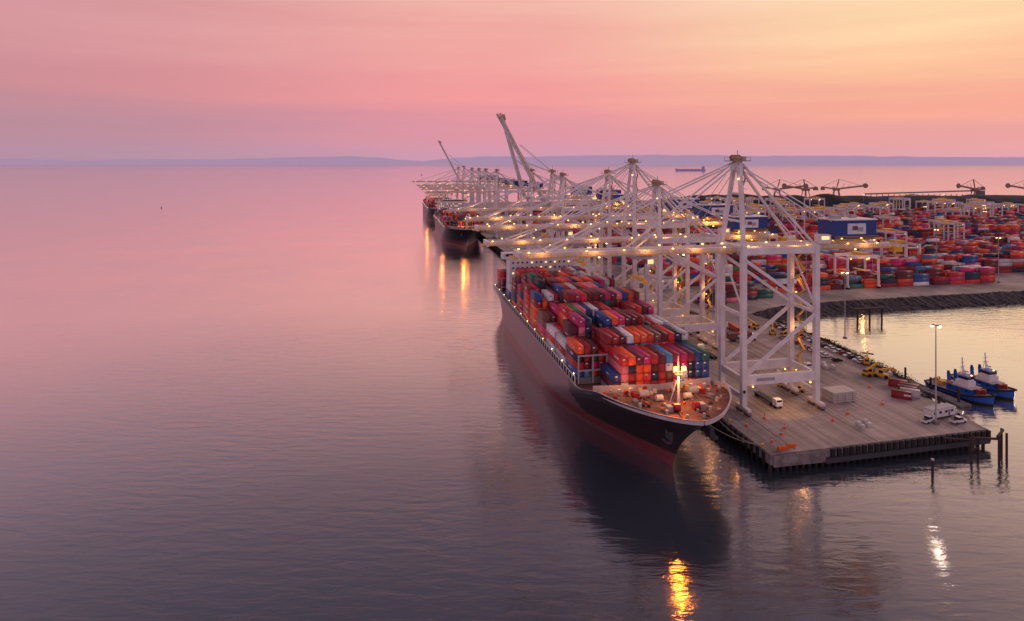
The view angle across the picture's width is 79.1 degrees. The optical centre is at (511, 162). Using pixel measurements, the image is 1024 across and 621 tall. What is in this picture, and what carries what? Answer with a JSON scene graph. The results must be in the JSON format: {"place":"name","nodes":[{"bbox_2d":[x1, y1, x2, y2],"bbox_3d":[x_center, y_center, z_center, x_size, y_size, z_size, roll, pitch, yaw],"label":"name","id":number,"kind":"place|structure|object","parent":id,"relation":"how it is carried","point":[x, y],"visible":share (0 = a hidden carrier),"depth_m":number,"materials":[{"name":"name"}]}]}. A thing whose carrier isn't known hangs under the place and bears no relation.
{"place":"outdoors","nodes":[
{"label":"outdoors","id":0,"kind":"place"},
{"bbox_2d":[0,165,1023,620],"bbox_3d":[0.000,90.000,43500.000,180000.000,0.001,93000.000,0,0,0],"label":"sea water","id":1,"kind":"structure","parent":0,"point":[272,393],"depth_m":193.48,"materials":[{"name":"liquid"}]},
{"bbox_2d":[422,190,450,219],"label":"container ship","id":2,"kind":"object","parent":1,"relation":"on","point":[429,204],"visible":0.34,"depth_m":1025.55,"materials":[{"name":"paint"}]},
{"bbox_2d":[433,195,482,246],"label":"container ship","id":3,"kind":"object","parent":1,"relation":"on","point":[452,227],"visible":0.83,"depth_m":703.91,"materials":[{"name":"paint"}]},
{"bbox_2d":[492,237,731,466],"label":"container ship","id":4,"kind":"object","parent":1,"relation":"on","point":[626,364],"visible":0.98,"depth_m":213.16,"materials":[{"name":"paint"}]},
{"bbox_2d":[675,166,705,170],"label":"bulk carrier","id":5,"kind":"object","parent":1,"relation":"on","point":[702,169],"visible":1,"depth_m":6978.00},
{"bbox_2d":[853,307,885,321],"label":"mooring dolphin","id":6,"kind":"object","parent":1,"relation":"in","point":[869,309],"visible":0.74,"depth_m":353.12},
{"bbox_2d":[931,458,933,475],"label":"mooring pile","id":7,"kind":"object","parent":1,"relation":"in","point":[932,466],"visible":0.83,"depth_m":178.23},
{"bbox_2d":[904,367,971,407],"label":"floating dock","id":8,"kind":"object","parent":1,"relation":"on","point":[957,401],"visible":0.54,"depth_m":236.65,"materials":[{"name":"concrete"}]},
{"bbox_2d":[924,357,995,405],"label":"tugboat","id":9,"kind":"object","parent":1,"relation":"on","point":[970,390],"visible":0.9,"depth_m":236.79,"materials":[{"name":"paint"}]},
{"bbox_2d":[943,428,1007,463],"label":"mooring dolphin","id":10,"kind":"object","parent":1,"relation":"in","point":[999,437],"visible":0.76,"depth_m":187.29},
{"bbox_2d":[951,352,1016,400],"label":"tugboat","id":11,"kind":"object","parent":1,"relation":"on","point":[986,378],"visible":0.69,"depth_m":241.86,"materials":[{"name":"paint"}]},
{"bbox_2d":[0,155,1023,164],"bbox_3d":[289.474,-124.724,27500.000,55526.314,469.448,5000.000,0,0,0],"label":"distant hills","id":12,"kind":"structure","parent":0,"point":[675,160],"depth_m":25780.90,"materials":[{"name":"purple"}]},
{"bbox_2d":[0,0,1023,160],"label":"sky","id":13,"kind":"structure","parent":0,"point":[80,79],"materials":[{"name":"pink"}]},
{"bbox_2d":[465,200,1023,464],"bbox_3d":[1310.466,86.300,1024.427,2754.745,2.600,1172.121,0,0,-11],"label":"ground","id":14,"kind":"structure","parent":0,"point":[891,418],"depth_m":227.71,"materials":[{"name":"concrete"}]},
{"bbox_2d":[412,166,490,206],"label":"ship to shore crane","id":15,"kind":"object","parent":14,"relation":"on","point":[457,168],"visible":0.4,"depth_m":1078.29,"materials":[{"name":"metal"}]},
{"bbox_2d":[417,167,508,215],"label":"ship to shore crane","id":16,"kind":"object","parent":14,"relation":"on","point":[489,197],"visible":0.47,"depth_m":900.53,"materials":[{"name":"metal"}]},
{"bbox_2d":[438,141,494,211],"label":"ship to shore crane","id":17,"kind":"object","parent":14,"relation":"on","point":[463,176],"visible":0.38,"depth_m":1000.06,"materials":[{"name":"metal"}]},
{"bbox_2d":[419,168,519,224],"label":"ship to shore crane","id":18,"kind":"object","parent":14,"relation":"on","point":[478,186],"visible":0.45,"depth_m":832.64,"materials":[{"name":"metal"}]},
{"bbox_2d":[420,168,527,231],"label":"ship to shore crane","id":19,"kind":"object","parent":14,"relation":"on","point":[515,183],"visible":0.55,"depth_m":774.12,"materials":[{"name":"metal"}]},
{"bbox_2d":[424,169,551,238],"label":"ship to shore crane","id":20,"kind":"object","parent":14,"relation":"on","point":[496,191],"visible":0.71,"depth_m":695.98,"materials":[{"name":"metal"}]},
{"bbox_2d":[499,113,595,249],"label":"ship to shore crane","id":21,"kind":"object","parent":14,"relation":"on","point":[532,203],"visible":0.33,"depth_m":528.40,"materials":[{"name":"metal"}]},
{"bbox_2d":[447,172,649,275],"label":"ship to shore crane","id":22,"kind":"object","parent":14,"relation":"on","point":[593,267],"visible":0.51,"depth_m":433.09,"materials":[{"name":"metal"}]},
{"bbox_2d":[496,113,620,275],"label":"ship to shore crane","id":23,"kind":"object","parent":14,"relation":"on","point":[500,117],"visible":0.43,"depth_m":460.71,"materials":[{"name":"metal"}]},
{"bbox_2d":[462,166,716,302],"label":"ship to shore crane","id":24,"kind":"object","parent":14,"relation":"on","point":[547,219],"visible":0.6,"depth_m":342.13,"materials":[{"name":"metal"}]},
{"bbox_2d":[471,158,733,334],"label":"ship to shore crane","id":25,"kind":"object","parent":14,"relation":"on","point":[673,306],"visible":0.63,"depth_m":308.93,"materials":[{"name":"metal"}]},
{"bbox_2d":[480,176,786,349],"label":"ship to shore crane","id":26,"kind":"object","parent":14,"relation":"on","point":[755,223],"visible":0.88,"depth_m":281.01,"materials":[{"name":"metal"}]},
{"bbox_2d":[630,274,671,288],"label":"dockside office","id":27,"kind":"structure","parent":14,"relation":"on","point":[666,279],"depth_m":418.81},
{"bbox_2d":[492,231,876,448],"bbox_3d":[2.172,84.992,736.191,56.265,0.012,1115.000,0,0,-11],"label":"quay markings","id":28,"kind":"object","parent":14,"relation":"on","point":[785,404],"visible":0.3,"depth_m":212.12,"materials":[{"name":"paint"}]},
{"bbox_2d":[509,150,902,416],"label":"ship to shore crane","id":29,"kind":"object","parent":14,"relation":"on","point":[838,230],"visible":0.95,"depth_m":216.30,"materials":[{"name":"metal"}]},
{"bbox_2d":[697,343,717,358],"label":"terminal truck","id":30,"kind":"object","parent":14,"relation":"on","point":[711,355],"visible":0.56,"depth_m":272.38,"materials":[{"name":"white paint"}]},
{"bbox_2d":[706,196,725,202],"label":"gantry crane","id":31,"kind":"object","parent":14,"relation":"on","point":[718,197],"visible":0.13,"depth_m":1060.20,"materials":[{"name":"metal"}]},
{"bbox_2d":[726,322,739,331],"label":"terminal truck","id":32,"kind":"object","parent":14,"relation":"on","point":[733,326],"visible":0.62,"depth_m":310.93,"materials":[{"name":"white paint"}]},
{"bbox_2d":[479,234,990,471],"bbox_3d":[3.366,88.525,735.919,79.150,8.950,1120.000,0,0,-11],"label":"quay wall fenders","id":33,"kind":"object","parent":14,"relation":"attached to","point":[816,457],"visible":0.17,"depth_m":187.57,"materials":[{"name":"rubber"}]},
{"bbox_2d":[710,418,761,444],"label":"mooring ropes","id":34,"kind":"object","parent":33,"relation":"attached to","point":[733,433],"visible":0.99,"depth_m":176.34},
{"bbox_2d":[726,331,756,341],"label":"terminal truck","id":35,"kind":"object","parent":14,"relation":"on","point":[733,336],"visible":0.59,"depth_m":295.08,"materials":[{"name":"white paint"}]},
{"bbox_2d":[738,209,765,215],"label":"gantry crane","id":36,"kind":"object","parent":14,"relation":"on","point":[756,211],"visible":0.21,"depth_m":768.47,"materials":[{"name":"metal"}]},
{"bbox_2d":[745,197,758,203],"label":"gantry crane","id":37,"kind":"object","parent":14,"relation":"on","point":[752,198],"visible":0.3,"depth_m":1109.36,"materials":[{"name":"metal"}]},
{"bbox_2d":[737,239,769,256],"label":"gantry crane","id":38,"kind":"object","parent":14,"relation":"on","point":[749,240],"visible":0.08,"depth_m":493.55,"materials":[{"name":"metal"}]},
{"bbox_2d":[747,318,759,329],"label":"reach stacker","id":39,"kind":"object","parent":14,"relation":"on","point":[754,325],"visible":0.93,"depth_m":317.42,"materials":[{"name":"yellow metal"}]},
{"bbox_2d":[744,204,765,213],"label":"gantry crane","id":40,"kind":"object","parent":14,"relation":"on","point":[750,205],"visible":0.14,"depth_m":868.22,"materials":[{"name":"metal"}]},
{"bbox_2d":[747,206,769,218],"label":"gantry crane","id":41,"kind":"object","parent":14,"relation":"on","point":[757,207],"visible":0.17,"depth_m":824.71,"materials":[{"name":"metal"}]},
{"bbox_2d":[500,204,1023,304],"bbox_3d":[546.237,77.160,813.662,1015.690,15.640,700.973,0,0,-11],"label":"container yard stacks","id":42,"kind":"object","parent":14,"relation":"on","point":[972,257],"visible":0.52,"depth_m":482.79,"materials":[{"name":"paint"}]},
{"bbox_2d":[754,391,782,407],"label":"terminal truck","id":43,"kind":"object","parent":14,"relation":"on","point":[776,401],"visible":1,"depth_m":216.54,"materials":[{"name":"white paint"}]},
{"bbox_2d":[769,323,776,334],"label":"reach stacker","id":44,"kind":"object","parent":14,"relation":"on","point":[772,331],"visible":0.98,"depth_m":306.41,"materials":[{"name":"yellow metal"}]},
{"bbox_2d":[765,197,785,207],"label":"gantry crane","id":45,"kind":"object","parent":14,"relation":"on","point":[776,198],"visible":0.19,"depth_m":1030.21,"materials":[{"name":"metal"}]},
{"bbox_2d":[770,200,789,213],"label":"gantry crane","id":46,"kind":"object","parent":14,"relation":"on","point":[778,201],"visible":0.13,"depth_m":964.20,"materials":[{"name":"metal"}]},
{"bbox_2d":[777,445,787,450],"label":"barrier","id":47,"kind":"object","parent":14,"relation":"on","point":[782,448],"visible":1,"depth_m":183.49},
{"bbox_2d":[779,329,786,335],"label":"reach stacker","id":48,"kind":"object","parent":14,"relation":"on","point":[784,333],"visible":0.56,"depth_m":301.13,"materials":[{"name":"yellow metal"}]},
{"bbox_2d":[774,202,794,214],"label":"gantry crane","id":49,"kind":"object","parent":14,"relation":"on","point":[786,203],"visible":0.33,"depth_m":910.44,"materials":[{"name":"metal"}]},
{"bbox_2d":[785,443,795,447],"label":"barrier","id":50,"kind":"object","parent":14,"relation":"on","point":[791,445],"visible":0.9,"depth_m":185.13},
{"bbox_2d":[779,207,803,219],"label":"gantry crane","id":51,"kind":"object","parent":14,"relation":"on","point":[788,209],"visible":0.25,"depth_m":799.86,"materials":[{"name":"metal"}]},
{"bbox_2d":[782,214,804,232],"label":"gantry crane","id":52,"kind":"object","parent":14,"relation":"on","point":[795,216],"visible":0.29,"depth_m":725.85,"materials":[{"name":"metal"}]},
{"bbox_2d":[794,359,811,368],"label":"terminal truck","id":53,"kind":"object","parent":14,"relation":"on","point":[809,364],"visible":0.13,"depth_m":253.00,"materials":[{"name":"white paint"}]},
{"bbox_2d":[794,208,821,219],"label":"gantry crane","id":54,"kind":"object","parent":14,"relation":"on","point":[813,212],"visible":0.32,"depth_m":790.75,"materials":[{"name":"metal"}]},
{"bbox_2d":[804,197,824,206],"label":"gantry crane","id":55,"kind":"object","parent":14,"relation":"on","point":[815,198],"visible":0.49,"depth_m":1042.62,"materials":[{"name":"metal"}]},
{"bbox_2d":[805,206,831,219],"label":"gantry crane","id":56,"kind":"object","parent":14,"relation":"on","point":[825,207],"visible":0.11,"depth_m":823.04,"materials":[{"name":"metal"}]},
{"bbox_2d":[809,207,834,219],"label":"gantry crane","id":57,"kind":"object","parent":14,"relation":"on","point":[823,209],"visible":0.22,"depth_m":797.35,"materials":[{"name":"metal"}]},
{"bbox_2d":[821,353,832,357],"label":"parked car","id":58,"kind":"object","parent":14,"relation":"on","point":[825,355],"visible":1,"depth_m":270.79,"materials":[{"name":"white paint"}]},
{"bbox_2d":[822,361,835,368],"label":"cargo pallets","id":59,"kind":"object","parent":14,"relation":"on","point":[825,365],"visible":0.75,"depth_m":256.56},
{"bbox_2d":[643,194,1023,208],"bbox_3d":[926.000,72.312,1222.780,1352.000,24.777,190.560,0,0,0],"label":"coal stockpile","id":60,"kind":"object","parent":14,"relation":"on","point":[831,200],"visible":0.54,"depth_m":1176.85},
{"bbox_2d":[762,179,807,195],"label":"stacker reclaimer","id":61,"kind":"object","parent":60,"relation":"on","point":[805,186],"visible":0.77,"depth_m":1299.36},
{"bbox_2d":[782,179,817,196],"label":"stacker reclaimer","id":62,"kind":"object","parent":60,"relation":"on","point":[784,185],"visible":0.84,"depth_m":1305.81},
{"bbox_2d":[821,179,867,195],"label":"stacker reclaimer","id":63,"kind":"object","parent":60,"relation":"on","point":[864,185],"visible":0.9,"depth_m":1314.78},
{"bbox_2d":[825,211,845,216],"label":"gantry crane","id":64,"kind":"object","parent":14,"relation":"on","point":[834,213],"visible":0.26,"depth_m":775.90,"materials":[{"name":"metal"}]},
{"bbox_2d":[831,357,842,361],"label":"parked car","id":65,"kind":"object","parent":14,"relation":"on","point":[835,359],"visible":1,"depth_m":265.21,"materials":[{"name":"black paint"}]},
{"bbox_2d":[821,385,856,402],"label":"hatch cover stack","id":66,"kind":"object","parent":14,"relation":"on","point":[838,394],"visible":1,"depth_m":220.72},
{"bbox_2d":[753,305,931,399],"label":"rock revetment","id":67,"kind":"object","parent":14,"relation":"on","point":[770,313],"visible":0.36,"depth_m":353.54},
{"bbox_2d":[832,206,854,216],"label":"gantry crane","id":68,"kind":"object","parent":14,"relation":"on","point":[839,208],"visible":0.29,"depth_m":814.38,"materials":[{"name":"metal"}]},
{"bbox_2d":[842,271,846,338],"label":"light pole","id":69,"kind":"object","parent":14,"relation":"on","point":[844,337],"visible":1,"depth_m":299.96,"materials":[{"name":"metal"}]},
{"bbox_2d":[833,204,856,216],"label":"gantry crane","id":70,"kind":"object","parent":14,"relation":"on","point":[847,206],"visible":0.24,"depth_m":862.26,"materials":[{"name":"metal"}]},
{"bbox_2d":[840,202,864,210],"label":"gantry crane","id":71,"kind":"object","parent":14,"relation":"on","point":[855,203],"visible":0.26,"depth_m":900.40,"materials":[{"name":"metal"}]},
{"bbox_2d":[834,251,880,289],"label":"gantry crane","id":72,"kind":"object","parent":14,"relation":"on","point":[857,255],"visible":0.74,"depth_m":420.88,"materials":[{"name":"metal"}]},
{"bbox_2d":[855,418,871,429],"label":"cargo pallets","id":73,"kind":"object","parent":14,"relation":"on","point":[865,422],"visible":1,"depth_m":200.21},
{"bbox_2d":[862,350,873,365],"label":"reach stacker","id":74,"kind":"object","parent":14,"relation":"on","point":[866,359],"visible":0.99,"depth_m":261.51,"materials":[{"name":"yellow metal"}]},
{"bbox_2d":[820,336,917,381],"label":"shrubs","id":75,"kind":"object","parent":14,"relation":"on","point":[856,352],"visible":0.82,"depth_m":270.10,"materials":[{"name":"green plant"}]},
{"bbox_2d":[862,362,882,376],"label":"reach stacker","id":76,"kind":"object","parent":14,"relation":"on","point":[868,371],"visible":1,"depth_m":247.47,"materials":[{"name":"yellow metal"}]},
{"bbox_2d":[864,204,889,218],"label":"gantry crane","id":77,"kind":"object","parent":14,"relation":"on","point":[873,206],"visible":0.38,"depth_m":859.57,"materials":[{"name":"metal"}]},
{"bbox_2d":[869,201,893,212],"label":"gantry crane","id":78,"kind":"object","parent":14,"relation":"on","point":[883,203],"visible":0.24,"depth_m":915.58,"materials":[{"name":"metal"}]},
{"bbox_2d":[873,367,896,378],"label":"reach stacker","id":79,"kind":"object","parent":14,"relation":"on","point":[878,372],"visible":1,"depth_m":245.21,"materials":[{"name":"yellow metal"}]},
{"bbox_2d":[874,214,899,227],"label":"gantry crane","id":80,"kind":"object","parent":14,"relation":"on","point":[883,216],"visible":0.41,"depth_m":729.01,"materials":[{"name":"metal"}]},
{"bbox_2d":[882,370,892,378],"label":"cargo pallets","id":81,"kind":"object","parent":14,"relation":"on","point":[890,373],"visible":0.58,"depth_m":247.36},
{"bbox_2d":[876,228,906,241],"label":"gantry crane","id":82,"kind":"object","parent":14,"relation":"on","point":[885,231],"visible":0.32,"depth_m":572.76,"materials":[{"name":"metal"}]},
{"bbox_2d":[889,197,909,209],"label":"gantry crane","id":83,"kind":"object","parent":14,"relation":"on","point":[898,198],"visible":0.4,"depth_m":1045.26,"materials":[{"name":"metal"}]},
{"bbox_2d":[880,239,918,256],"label":"gantry crane","id":84,"kind":"object","parent":14,"relation":"on","point":[897,254],"visible":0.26,"depth_m":492.44,"materials":[{"name":"metal"}]},
{"bbox_2d":[881,240,920,256],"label":"gantry crane","id":85,"kind":"object","parent":14,"relation":"on","point":[903,243],"visible":0.28,"depth_m":483.83,"materials":[{"name":"metal"}]},
{"bbox_2d":[893,197,910,209],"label":"gantry crane","id":86,"kind":"object","parent":14,"relation":"on","point":[899,203],"visible":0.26,"depth_m":1099.33,"materials":[{"name":"metal"}]},
{"bbox_2d":[784,290,1023,318],"bbox_3d":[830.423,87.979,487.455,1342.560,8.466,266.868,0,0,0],"label":"rock revetment","id":87,"kind":"object","parent":14,"relation":"on","point":[896,304],"visible":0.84,"depth_m":385.54,"materials":[{"name":"stone"}]},
{"bbox_2d":[888,378,921,400],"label":"storage containers","id":88,"kind":"object","parent":14,"relation":"on","point":[905,390],"visible":1,"depth_m":225.64,"materials":[{"name":"metal"}]},
{"bbox_2d":[865,190,984,195],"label":"conveyor","id":89,"kind":"object","parent":14,"relation":"on","point":[981,192],"visible":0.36,"depth_m":1312.92,"materials":[{"name":"metal"}]},
{"bbox_2d":[956,179,984,194],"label":"stacker reclaimer","id":90,"kind":"object","parent":89,"relation":"on","point":[974,189],"visible":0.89,"depth_m":1314.92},
{"bbox_2d":[916,200,933,210],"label":"gantry crane","id":91,"kind":"object","parent":14,"relation":"on","point":[923,201],"visible":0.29,"depth_m":1017.28,"materials":[{"name":"metal"}]},
{"bbox_2d":[920,415,934,423],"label":"pickup truck","id":92,"kind":"object","parent":14,"relation":"on","point":[927,419],"visible":0.99,"depth_m":202.68,"materials":[{"name":"white paint"}]},
{"bbox_2d":[930,324,941,424],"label":"light pole","id":93,"kind":"object","parent":14,"relation":"on","point":[935,422],"visible":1,"depth_m":201.86,"materials":[{"name":"metal"}]},
{"bbox_2d":[926,200,949,212],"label":"gantry crane","id":94,"kind":"object","parent":14,"relation":"on","point":[927,202],"visible":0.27,"depth_m":966.72,"materials":[{"name":"metal"}]},
{"bbox_2d":[923,403,955,418],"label":"site office trailer","id":95,"kind":"object","parent":14,"relation":"on","point":[945,410],"visible":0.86,"depth_m":206.68,"materials":[{"name":"white metal"}]},
{"bbox_2d":[928,218,958,240],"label":"gantry crane","id":96,"kind":"object","parent":14,"relation":"on","point":[937,219],"visible":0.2,"depth_m":671.32,"materials":[{"name":"metal"}]},
{"bbox_2d":[932,198,954,207],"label":"gantry crane","id":97,"kind":"object","parent":14,"relation":"on","point":[943,199],"visible":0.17,"depth_m":1013.49,"materials":[{"name":"metal"}]},
{"bbox_2d":[935,200,958,210],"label":"gantry crane","id":98,"kind":"object","parent":14,"relation":"on","point":[945,202],"visible":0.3,"depth_m":948.90,"materials":[{"name":"metal"}]},
{"bbox_2d":[933,220,964,240],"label":"gantry crane","id":99,"kind":"object","parent":14,"relation":"on","point":[945,222],"visible":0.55,"depth_m":658.21,"materials":[{"name":"metal"}]},
{"bbox_2d":[945,207,969,217],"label":"gantry crane","id":100,"kind":"object","parent":14,"relation":"on","point":[958,209],"visible":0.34,"depth_m":839.06,"materials":[{"name":"metal"}]},
{"bbox_2d":[949,415,966,424],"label":"pickup truck","id":101,"kind":"object","parent":14,"relation":"on","point":[956,419],"visible":1,"depth_m":202.36,"materials":[{"name":"white paint"}]},
{"bbox_2d":[955,407,963,414],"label":"pickup truck","id":102,"kind":"object","parent":14,"relation":"on","point":[958,412],"visible":0.49,"depth_m":209.24,"materials":[{"name":"white paint"}]},
{"bbox_2d":[960,203,981,210],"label":"gantry crane","id":103,"kind":"object","parent":14,"relation":"on","point":[968,204],"visible":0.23,"depth_m":946.14,"materials":[{"name":"metal"}]},
{"bbox_2d":[963,205,990,217],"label":"gantry crane","id":104,"kind":"object","parent":14,"relation":"on","point":[981,207],"visible":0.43,"depth_m":845.76,"materials":[{"name":"metal"}]},
{"bbox_2d":[969,200,993,212],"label":"gantry crane","id":105,"kind":"object","parent":14,"relation":"on","point":[980,201],"visible":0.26,"depth_m":952.71,"materials":[{"name":"metal"}]},
{"bbox_2d":[963,204,1023,207],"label":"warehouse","id":106,"kind":"structure","parent":14,"relation":"on","point":[1005,206],"depth_m":1080.26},
{"bbox_2d":[996,237,1000,282],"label":"light pole","id":107,"kind":"object","parent":14,"relation":"on","point":[998,259],"visible":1,"depth_m":439.83,"materials":[{"name":"metal"}]},
{"bbox_2d":[992,202,1018,215],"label":"gantry crane","id":108,"kind":"object","parent":14,"relation":"on","point":[1009,204],"visible":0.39,"depth_m":900.90,"materials":[{"name":"metal"}]},
{"bbox_2d":[1005,180,1023,188],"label":"stacker reclaimer","id":109,"kind":"object","parent":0,"point":[1007,185],"visible":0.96,"depth_m":1309.74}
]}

